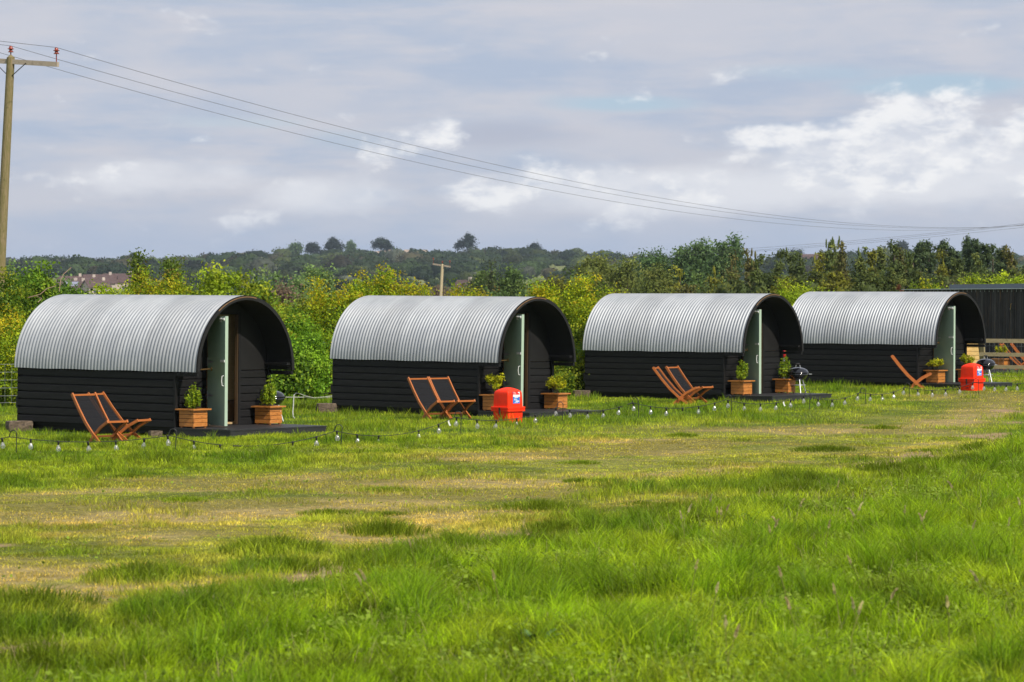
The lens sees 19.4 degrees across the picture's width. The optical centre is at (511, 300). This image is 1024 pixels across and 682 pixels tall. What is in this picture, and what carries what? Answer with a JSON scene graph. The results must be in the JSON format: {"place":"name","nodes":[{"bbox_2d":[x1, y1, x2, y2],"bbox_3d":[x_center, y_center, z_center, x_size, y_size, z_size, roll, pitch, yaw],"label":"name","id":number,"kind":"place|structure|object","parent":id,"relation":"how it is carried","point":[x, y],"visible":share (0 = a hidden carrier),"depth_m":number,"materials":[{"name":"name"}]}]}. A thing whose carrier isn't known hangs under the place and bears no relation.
{"place":"outdoors","nodes":[
{"label":"outdoors","id":0,"kind":"place"},
{"bbox_2d":[53,263,565,308],"bbox_3d":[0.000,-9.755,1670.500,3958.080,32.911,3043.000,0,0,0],"label":"hill","id":1,"kind":"structure","parent":0,"point":[560,268],"depth_m":1254.49,"materials":[{"name":"green plant"}]},
{"bbox_2d":[80,277,111,293],"bbox_3d":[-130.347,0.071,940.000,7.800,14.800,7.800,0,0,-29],"label":"house","id":2,"kind":"structure","parent":1,"relation":"on","point":[87,284],"depth_m":938.27,"materials":[{"name":"tile"}]},
{"bbox_2d":[269,277,303,310],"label":"brown bush","id":3,"kind":"object","parent":1,"relation":"on","point":[280,291],"visible":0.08,"depth_m":179.81,"materials":[{"name":"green plant"}]},
{"bbox_2d":[280,271,313,300],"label":"poplar tree","id":4,"kind":"object","parent":1,"relation":"on","point":[297,282],"visible":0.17,"depth_m":261.63,"materials":[{"name":"green plant"}]},
{"bbox_2d":[292,263,342,315],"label":"poplar tree","id":5,"kind":"object","parent":1,"relation":"on","point":[311,271],"visible":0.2,"depth_m":269.41,"materials":[{"name":"green plant"}]},
{"bbox_2d":[453,233,479,251],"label":"skyline tree","id":6,"kind":"object","parent":1,"relation":"on","point":[468,241],"visible":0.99,"depth_m":1957.23,"materials":[{"name":"green plant"}]},
{"bbox_2d":[458,262,499,294],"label":"broadleaf tree","id":7,"kind":"object","parent":1,"relation":"on","point":[479,279],"visible":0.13,"depth_m":239.49,"materials":[{"name":"green plant"}]},
{"bbox_2d":[494,260,530,296],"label":"broadleaf tree","id":8,"kind":"object","parent":1,"relation":"on","point":[510,280],"visible":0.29,"depth_m":239.41,"materials":[{"name":"green plant"}]},
{"bbox_2d":[6,245,1023,307],"bbox_3d":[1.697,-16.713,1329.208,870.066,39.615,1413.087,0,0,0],"label":"woodland","id":9,"kind":"object","parent":1,"relation":"on","point":[421,267],"visible":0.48,"depth_m":1348.52,"materials":[{"name":"green plant"}]},
{"bbox_2d":[536,269,578,311],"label":"bush","id":10,"kind":"object","parent":1,"relation":"on","point":[557,281],"visible":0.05,"depth_m":184.79,"materials":[{"name":"green plant"}]},
{"bbox_2d":[565,250,616,304],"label":"willow tree","id":11,"kind":"object","parent":1,"relation":"on","point":[596,264],"visible":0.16,"depth_m":204.25,"materials":[{"name":"green plant"}]},
{"bbox_2d":[594,253,644,295],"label":"willow tree","id":12,"kind":"object","parent":1,"relation":"on","point":[623,275],"visible":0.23,"depth_m":199.56,"materials":[{"name":"green plant"}]},
{"bbox_2d":[632,245,674,286],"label":"windswept tree","id":13,"kind":"object","parent":1,"relation":"on","point":[646,261],"visible":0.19,"depth_m":299.35,"materials":[{"name":"green plant"}]},
{"bbox_2d":[632,261,681,292],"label":"willow tree","id":14,"kind":"object","parent":1,"relation":"on","point":[656,281],"visible":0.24,"depth_m":195.41,"materials":[{"name":"green plant"}]},
{"bbox_2d":[663,236,716,292],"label":"windswept tree","id":15,"kind":"object","parent":1,"relation":"on","point":[693,260],"visible":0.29,"depth_m":298.99,"materials":[{"name":"green plant"}]},
{"bbox_2d":[686,232,748,292],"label":"windswept tree","id":16,"kind":"object","parent":1,"relation":"on","point":[719,261],"visible":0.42,"depth_m":295.32,"materials":[{"name":"green plant"}]},
{"bbox_2d":[711,272,753,293],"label":"cypress","id":17,"kind":"object","parent":1,"relation":"on","point":[730,286],"visible":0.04,"depth_m":157.34,"materials":[{"name":"green plant"}]},
{"bbox_2d":[742,248,759,289],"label":"cypress tree","id":18,"kind":"object","parent":1,"relation":"on","point":[748,267],"visible":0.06,"depth_m":181.91,"materials":[{"name":"green plant"}]},
{"bbox_2d":[740,268,780,293],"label":"bush","id":19,"kind":"object","parent":1,"relation":"on","point":[760,286],"visible":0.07,"depth_m":154.84,"materials":[{"name":"green plant"}]},
{"bbox_2d":[771,247,790,283],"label":"cypress tree","id":20,"kind":"object","parent":1,"relation":"on","point":[778,267],"visible":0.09,"depth_m":179.87,"materials":[{"name":"green plant"}]},
{"bbox_2d":[788,250,806,287],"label":"cypress tree","id":21,"kind":"object","parent":1,"relation":"on","point":[800,267],"visible":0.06,"depth_m":177.87,"materials":[{"name":"green plant"}]},
{"bbox_2d":[789,267,826,291],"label":"bush","id":22,"kind":"object","parent":1,"relation":"on","point":[815,283],"visible":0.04,"depth_m":151.92,"materials":[{"name":"green plant"}]},
{"bbox_2d":[811,249,827,285],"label":"cypress tree","id":23,"kind":"object","parent":1,"relation":"on","point":[819,265],"visible":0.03,"depth_m":169.94,"materials":[{"name":"green plant"}]},
{"bbox_2d":[821,236,839,281],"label":"cypress tree","id":24,"kind":"object","parent":1,"relation":"on","point":[830,254],"visible":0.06,"depth_m":181.79,"materials":[{"name":"green plant"}]},
{"bbox_2d":[818,267,859,291],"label":"bush","id":25,"kind":"object","parent":1,"relation":"on","point":[840,281],"visible":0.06,"depth_m":149.72,"materials":[{"name":"green plant"}]},
{"bbox_2d":[831,240,851,284],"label":"cypress tree","id":26,"kind":"object","parent":1,"relation":"on","point":[841,263],"visible":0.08,"depth_m":179.89,"materials":[{"name":"green plant"}]},
{"bbox_2d":[848,246,870,285],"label":"cypress tree","id":27,"kind":"object","parent":1,"relation":"on","point":[859,264],"visible":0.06,"depth_m":175.73,"materials":[{"name":"green plant"}]},
{"bbox_2d":[875,265,904,291],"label":"cypress","id":28,"kind":"object","parent":1,"relation":"on","point":[892,283],"visible":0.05,"depth_m":149.67,"materials":[{"name":"green plant"}]},
{"bbox_2d":[885,239,905,282],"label":"cypress tree","id":29,"kind":"object","parent":1,"relation":"on","point":[894,264],"visible":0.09,"depth_m":177.91,"materials":[{"name":"green plant"}]},
{"bbox_2d":[898,249,919,280],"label":"cypress tree","id":30,"kind":"object","parent":1,"relation":"on","point":[909,266],"visible":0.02,"depth_m":169.94,"materials":[{"name":"green plant"}]},
{"bbox_2d":[912,239,931,277],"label":"pine tree","id":31,"kind":"object","parent":1,"relation":"on","point":[921,252],"visible":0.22,"depth_m":195.79,"materials":[{"name":"green plant"}]},
{"bbox_2d":[921,239,938,280],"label":"pine tree","id":32,"kind":"object","parent":1,"relation":"on","point":[932,265],"visible":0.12,"depth_m":199.73,"materials":[{"name":"green plant"}]},
{"bbox_2d":[932,248,951,280],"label":"cypress tree","id":33,"kind":"object","parent":1,"relation":"on","point":[943,269],"visible":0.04,"depth_m":171.85,"materials":[{"name":"green plant"}]},
{"bbox_2d":[930,238,962,281],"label":"pine tree","id":34,"kind":"object","parent":1,"relation":"on","point":[953,252],"visible":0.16,"depth_m":191.46,"materials":[{"name":"green plant"}]},
{"bbox_2d":[961,238,982,276],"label":"pine tree","id":35,"kind":"object","parent":1,"relation":"on","point":[974,244],"visible":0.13,"depth_m":189.59,"materials":[{"name":"green plant"}]},
{"bbox_2d":[977,242,1005,275],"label":"pine tree","id":36,"kind":"object","parent":1,"relation":"on","point":[986,256],"visible":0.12,"depth_m":187.65,"materials":[{"name":"green plant"}]},
{"bbox_2d":[1001,244,1019,277],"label":"cypress tree","id":37,"kind":"object","parent":1,"relation":"on","point":[1008,254],"visible":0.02,"depth_m":177.90,"materials":[{"name":"green plant"}]},
{"bbox_2d":[0,369,1023,681],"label":"field","id":38,"kind":"structure","parent":0,"point":[714,429],"depth_m":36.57,"materials":[{"name":"plant"}]},
{"bbox_2d":[0,303,25,404],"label":"hedge shrub","id":39,"kind":"object","parent":38,"relation":"on","point":[8,375],"visible":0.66,"depth_m":61.64,"materials":[{"name":"green plant"}]},
{"bbox_2d":[5,420,32,431],"bbox_3d":[-8.288,2.113,50.476,0.426,0.180,0.267,0,0,-27],"label":"timber block","id":40,"kind":"object","parent":38,"relation":"on","point":[22,424],"depth_m":50.37,"materials":[{"name":"brown wood"}]},
{"bbox_2d":[0,264,38,401],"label":"hedge shrub","id":41,"kind":"object","parent":38,"relation":"on","point":[10,296],"visible":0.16,"depth_m":63.23,"materials":[{"name":"green plant"}]},
{"bbox_2d":[0,46,59,297],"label":"power pole","id":42,"kind":"object","parent":38,"relation":"on","point":[10,61],"visible":1,"depth_m":77.90,"materials":[{"name":"brown wood"}]},
{"bbox_2d":[2,53,1016,229],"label":"overhead wire","id":43,"kind":"object","parent":42,"relation":"attached to","point":[431,165],"visible":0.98,"depth_m":102.51,"materials":[{"name":"black metal"}]},
{"bbox_2d":[0,44,1019,227],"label":"overhead wire","id":44,"kind":"object","parent":42,"relation":"attached to","point":[421,154],"visible":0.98,"depth_m":99.72,"materials":[{"name":"black metal"}]},
{"bbox_2d":[2,41,1023,227],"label":"overhead wire","id":45,"kind":"object","parent":42,"relation":"attached to","point":[456,155],"visible":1,"depth_m":98.68,"materials":[{"name":"black metal"}]},
{"bbox_2d":[12,259,61,324],"bbox_3d":[-10.306,0.759,64.943,1.764,3.333,2.930,0,0,0],"label":"hedge shrub","id":46,"kind":"object","parent":38,"relation":"on","point":[44,282],"visible":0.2,"depth_m":64.67,"materials":[{"name":"green plant"}]},
{"bbox_2d":[37,277,97,303],"bbox_3d":[-9.545,0.941,64.210,1.812,2.913,3.200,0,0,0],"label":"hedge shrub","id":47,"kind":"object","parent":38,"relation":"on","point":[69,288],"visible":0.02,"depth_m":64.11,"materials":[{"name":"green plant"}]},
{"bbox_2d":[71,392,127,442],"bbox_3d":[-6.376,1.820,46.454,0.470,0.779,0.924,0,0,-44],"label":"sling chair","id":48,"kind":"object","parent":38,"relation":"on","point":[92,413],"visible":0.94,"depth_m":46.51,"materials":[{"name":"black fabric"}]},
{"bbox_2d":[87,391,150,440],"bbox_3d":[-6.137,1.820,46.888,0.924,0.779,0.470,0,0,24],"label":"sling chair","id":49,"kind":"object","parent":38,"relation":"on","point":[111,412],"visible":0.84,"depth_m":46.97,"materials":[{"name":"brown wood"}]},
{"bbox_2d":[125,247,154,294],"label":"hedge shrub","id":50,"kind":"object","parent":38,"relation":"on","point":[135,269],"visible":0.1,"depth_m":67.22,"materials":[{"name":"green plant"}]},
{"bbox_2d":[113,263,169,294],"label":"hedge shrub","id":51,"kind":"object","parent":38,"relation":"on","point":[132,290],"visible":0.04,"depth_m":65.66,"materials":[{"name":"green plant"}]},
{"bbox_2d":[14,294,294,434],"bbox_3d":[-5.995,1.038,50.404,4.305,2.270,2.422,0,0,36],"label":"arched cabin","id":52,"kind":"object","parent":38,"relation":"on","point":[138,357],"visible":0.98,"depth_m":49.75,"materials":[{"name":"black wood"}]},
{"bbox_2d":[207,316,227,425],"bbox_3d":[-4.827,1.143,48.932,0.107,1.785,0.697,0,0,-31],"label":"door","id":53,"kind":"structure","parent":52,"relation":"in","point":[217,379],"depth_m":48.86,"materials":[{"name":"green paint"}]},
{"bbox_2d":[139,269,201,294],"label":"hedge shrub","id":54,"kind":"object","parent":38,"relation":"on","point":[177,290],"visible":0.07,"depth_m":65.50,"materials":[{"name":"green plant"}]},
{"bbox_2d":[156,254,192,294],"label":"hedge shrub","id":55,"kind":"object","parent":38,"relation":"on","point":[167,263],"visible":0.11,"depth_m":67.44,"materials":[{"name":"green plant"}]},
{"bbox_2d":[184,259,253,294],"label":"hedge shrub","id":56,"kind":"object","parent":38,"relation":"on","point":[213,281],"visible":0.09,"depth_m":65.64,"materials":[{"name":"green plant"}]},
{"bbox_2d":[174,423,326,436],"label":"timber deck","id":57,"kind":"structure","parent":38,"relation":"on","point":[235,430],"depth_m":48.51,"materials":[{"name":"grey wood"}]},
{"bbox_2d":[175,408,211,427],"bbox_3d":[-5.158,1.901,48.547,0.416,0.307,0.416,0,0,38],"label":"planter box","id":58,"kind":"object","parent":57,"relation":"on","point":[192,418],"visible":1,"depth_m":48.45,"materials":[{"name":"brown wood"}]},
{"bbox_2d":[184,382,202,408],"bbox_3d":[-5.168,1.556,48.559,0.291,0.500,0.339,0,0,-19],"label":"evergreen shrub","id":59,"kind":"object","parent":58,"relation":"on","point":[193,400],"visible":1,"depth_m":48.49,"materials":[{"name":"green plant"}]},
{"bbox_2d":[251,405,285,424],"bbox_3d":[-4.066,1.910,50.090,0.416,0.307,0.416,0,0,34],"label":"planter box","id":60,"kind":"object","parent":57,"relation":"on","point":[268,414],"visible":1,"depth_m":49.98,"materials":[{"name":"brown wood"}]},
{"bbox_2d":[258,375,276,405],"bbox_3d":[-4.047,1.530,50.087,0.292,0.568,0.319,0,0,-39],"label":"evergreen shrub","id":61,"kind":"object","parent":60,"relation":"on","point":[268,394],"visible":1,"depth_m":50.05,"materials":[{"name":"green plant"}]},
{"bbox_2d":[230,265,280,306],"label":"hedge shrub","id":62,"kind":"object","parent":38,"relation":"on","point":[261,291],"visible":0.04,"depth_m":65.45,"materials":[{"name":"green plant"}]},
{"bbox_2d":[267,294,330,348],"bbox_3d":[-4.849,1.093,65.113,2.046,2.482,2.999,0,0,0],"label":"hedge shrub","id":63,"kind":"object","parent":38,"relation":"on","point":[286,312],"visible":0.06,"depth_m":64.67,"materials":[{"name":"green plant"}]},
{"bbox_2d":[271,344,329,400],"bbox_3d":[-4.869,1.640,64.050,2.056,1.590,2.793,0,0,0],"label":"hedge shrub","id":64,"kind":"object","parent":38,"relation":"on","point":[278,380],"visible":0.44,"depth_m":63.19,"materials":[{"name":"green plant"}]},
{"bbox_2d":[279,305,332,400],"bbox_3d":[-4.581,1.202,64.385,2.294,2.198,2.629,0,0,36],"label":"hedge shrub","id":65,"kind":"object","parent":38,"relation":"on","point":[310,342],"visible":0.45,"depth_m":63.88,"materials":[{"name":"green plant"}]},
{"bbox_2d":[287,272,358,395],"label":"hedge shrub","id":66,"kind":"object","parent":38,"relation":"on","point":[327,319],"visible":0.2,"depth_m":65.82,"materials":[{"name":"green plant"}]},
{"bbox_2d":[321,269,386,375],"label":"hedge shrub","id":67,"kind":"object","parent":38,"relation":"on","point":[361,291],"visible":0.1,"depth_m":66.28,"materials":[{"name":"green plant"}]},
{"bbox_2d":[365,261,403,295],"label":"hedge shrub","id":68,"kind":"object","parent":38,"relation":"on","point":[383,281],"visible":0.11,"depth_m":66.61,"materials":[{"name":"green plant"}]},
{"bbox_2d":[377,274,442,295],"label":"hedge shrub","id":69,"kind":"object","parent":38,"relation":"on","point":[405,292],"visible":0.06,"depth_m":66.71,"materials":[{"name":"green plant"}]},
{"bbox_2d":[407,377,454,419],"bbox_3d":[-1.470,1.790,54.833,0.470,0.779,0.924,0,0,-37],"label":"sling chair","id":70,"kind":"object","parent":38,"relation":"on","point":[425,395],"visible":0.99,"depth_m":54.90,"materials":[{"name":"black fabric"}]},
{"bbox_2d":[429,376,475,419],"bbox_3d":[-1.100,1.790,55.113,0.470,0.779,0.924,0,0,-37],"label":"sling chair","id":71,"kind":"object","parent":38,"relation":"on","point":[444,389],"visible":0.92,"depth_m":55.23,"materials":[{"name":"black fabric"}]},
{"bbox_2d":[330,295,575,415],"bbox_3d":[-1.129,1.047,57.917,4.303,2.270,2.422,1,0,38],"label":"arched cabin","id":72,"kind":"object","parent":38,"relation":"on","point":[383,349],"visible":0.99,"depth_m":57.30,"materials":[{"name":"black wood"}]},
{"bbox_2d":[503,314,523,404],"bbox_3d":[0.009,1.150,56.421,0.115,1.784,0.694,0,0,-29],"label":"door","id":73,"kind":"structure","parent":72,"relation":"in","point":[514,337],"depth_m":56.33,"materials":[{"name":"green paint"}]},
{"bbox_2d":[491,387,524,422],"bbox_3d":[-0.076,1.860,53.495,0.446,0.629,0.460,0,0,45],"label":"red box","id":74,"kind":"object","parent":38,"relation":"on","point":[508,401],"visible":0.96,"depth_m":53.36,"materials":[{"name":"plastic"}]},
{"bbox_2d":[478,409,605,417],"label":"timber deck","id":75,"kind":"structure","parent":38,"relation":"on","point":[526,412],"depth_m":56.03,"materials":[{"name":"grey wood"}]},
{"bbox_2d":[541,393,570,408],"bbox_3d":[0.841,1.928,57.593,0.416,0.307,0.416,0,0,35],"label":"planter box","id":76,"kind":"object","parent":75,"relation":"on","point":[551,400],"visible":0.91,"depth_m":57.47,"materials":[{"name":"brown wood"}]},
{"bbox_2d":[545,375,566,392],"bbox_3d":[0.838,1.627,57.607,0.419,0.412,0.408,0,0,-9],"label":"evergreen shrub","id":77,"kind":"object","parent":76,"relation":"on","point":[552,384],"visible":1,"depth_m":57.54,"materials":[{"name":"green plant"}]},
{"bbox_2d":[519,277,579,372],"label":"hedge shrub","id":78,"kind":"object","parent":38,"relation":"on","point":[549,293],"visible":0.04,"depth_m":67.11,"materials":[{"name":"green plant"}]},
{"bbox_2d":[555,314,585,393],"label":"hedge shrub","id":79,"kind":"object","parent":38,"relation":"on","point":[580,358],"visible":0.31,"depth_m":66.07,"materials":[{"name":"green plant"}]},
{"bbox_2d":[554,366,589,395],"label":"hedge shrub","id":80,"kind":"object","parent":38,"relation":"on","point":[568,375],"visible":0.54,"depth_m":65.74,"materials":[{"name":"green plant"}]},
{"bbox_2d":[555,268,615,340],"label":"hedge shrub","id":81,"kind":"object","parent":38,"relation":"on","point":[583,306],"visible":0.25,"depth_m":67.63,"materials":[{"name":"green plant"}]},
{"bbox_2d":[322,480,1023,677],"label":"seed heads","id":82,"kind":"object","parent":38,"relation":"on","point":[789,607],"visible":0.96,"depth_m":20.31,"materials":[{"name":"plant"}]},
{"bbox_2d":[652,366,699,404],"bbox_3d":[3.357,1.733,61.280,0.924,0.779,0.470,0,0,15],"label":"sling chair","id":83,"kind":"object","parent":38,"relation":"on","point":[679,395],"visible":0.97,"depth_m":61.24,"materials":[{"name":"brown wood"}]},
{"bbox_2d":[665,366,713,402],"bbox_3d":[3.665,1.738,61.929,0.924,0.779,0.470,0,0,36],"label":"sling chair","id":84,"kind":"object","parent":38,"relation":"on","point":[680,380],"visible":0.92,"depth_m":61.97,"materials":[{"name":"black fabric"}]},
{"bbox_2d":[583,293,803,399],"bbox_3d":[3.942,0.979,65.204,4.283,2.270,2.422,0,0,37],"label":"arched cabin","id":85,"kind":"object","parent":38,"relation":"on","point":[630,340],"visible":1,"depth_m":64.54,"materials":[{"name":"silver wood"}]},
{"bbox_2d":[743,309,760,393],"bbox_3d":[5.074,1.078,63.701,0.103,1.783,0.693,0,0,-26],"label":"door","id":86,"kind":"structure","parent":85,"relation":"in","point":[752,357],"depth_m":63.56,"materials":[{"name":"green paint"}]},
{"bbox_2d":[724,392,831,401],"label":"timber deck","id":87,"kind":"structure","parent":38,"relation":"on","point":[766,397],"depth_m":63.16,"materials":[{"name":"grey wood"}]},
{"bbox_2d":[728,380,754,394],"bbox_3d":[4.848,1.838,63.383,0.416,0.307,0.416,0,0,39],"label":"planter box","id":88,"kind":"object","parent":87,"relation":"on","point":[740,387],"visible":1,"depth_m":63.27,"materials":[{"name":"brown wood"}]},
{"bbox_2d":[772,378,794,392],"bbox_3d":[5.910,1.842,64.862,0.416,0.307,0.416,0,0,35],"label":"planter box","id":89,"kind":"object","parent":87,"relation":"on","point":[787,385],"visible":1,"depth_m":64.75,"materials":[{"name":"brown wood"}]},
{"bbox_2d":[787,363,808,392],"bbox_3d":[6.176,1.673,64.765,0.471,0.652,0.480,0,0,45],"label":"kettle barbecue","id":90,"kind":"object","parent":87,"relation":"on","point":[799,374],"visible":1,"depth_m":64.61,"materials":[{"name":"metal"}]},
{"bbox_2d":[774,274,815,359],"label":"hedge shrub","id":91,"kind":"object","parent":38,"relation":"on","point":[792,298],"visible":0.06,"depth_m":78.93,"materials":[{"name":"green plant"}]},
{"bbox_2d":[841,268,887,291],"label":"bush","id":92,"kind":"object","parent":38,"relation":"on","point":[869,286],"visible":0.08,"depth_m":147.88,"materials":[{"name":"green plant"}]},
{"bbox_2d":[786,292,985,386],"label":"arched cabin","id":93,"kind":"object","parent":38,"relation":"on","point":[861,337],"visible":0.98,"depth_m":71.15,"materials":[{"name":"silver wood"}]},
{"bbox_2d":[933,306,954,381],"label":"door","id":94,"kind":"structure","parent":93,"relation":"in","point":[945,350],"depth_m":70.41,"materials":[{"name":"green paint"}]},
{"bbox_2d":[893,268,941,291],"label":"bush","id":95,"kind":"object","parent":38,"relation":"on","point":[906,284],"visible":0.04,"depth_m":145.65,"materials":[{"name":"green plant"}]},
{"bbox_2d":[901,284,1023,364],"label":"black shed","id":96,"kind":"structure","parent":38,"relation":"on","point":[1001,307],"depth_m":92.83,"materials":[{"name":"wood"}]},
{"bbox_2d":[920,382,1012,387],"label":"timber deck","id":97,"kind":"structure","parent":38,"relation":"on","point":[947,384],"depth_m":70.01,"materials":[{"name":"grey wood"}]},
{"bbox_2d":[958,363,985,390],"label":"red box","id":98,"kind":"object","parent":38,"relation":"on","point":[970,372],"visible":0.98,"depth_m":68.06,"materials":[{"name":"plastic"}]},
{"bbox_2d":[979,339,1023,376],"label":"rail fence","id":99,"kind":"object","parent":38,"relation":"on","point":[982,352],"visible":0.58,"depth_m":79.88,"materials":[{"name":"brown wood"}]},
{"label":"hook stake","id":100,"kind":"object","parent":38,"relation":"on","visible":0},
{"bbox_2d":[0,435,220,450],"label":"string light","id":101,"kind":"object","parent":100,"relation":"hanging from","point":[115,441],"visible":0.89,"depth_m":43.28,"materials":[{"name":"black rubber"}]},
{"label":"hook stake","id":102,"kind":"object","parent":38,"relation":"on","visible":0},
{"bbox_2d":[233,406,621,446],"bbox_3d":[-1.044,2.067,49.309,0.954,0.361,12.112,0,0,26],"label":"string light","id":103,"kind":"object","parent":102,"relation":"hanging from","point":[337,431],"visible":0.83,"depth_m":48.54,"materials":[{"name":"black rubber"}]},
{"bbox_2d":[0,0,1023,260],"label":"sky","id":104,"kind":"structure","parent":0,"point":[909,114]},
{"label":"hook stake","id":105,"kind":"object","parent":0,"visible":0},
{"bbox_2d":[628,382,1021,415],"bbox_3d":[6.777,1.947,60.907,1.252,0.377,15.747,0,0,35],"label":"string light","id":106,"kind":"object","parent":105,"relation":"hanging from","point":[857,397],"visible":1,"depth_m":59.77,"materials":[{"name":"glass"}]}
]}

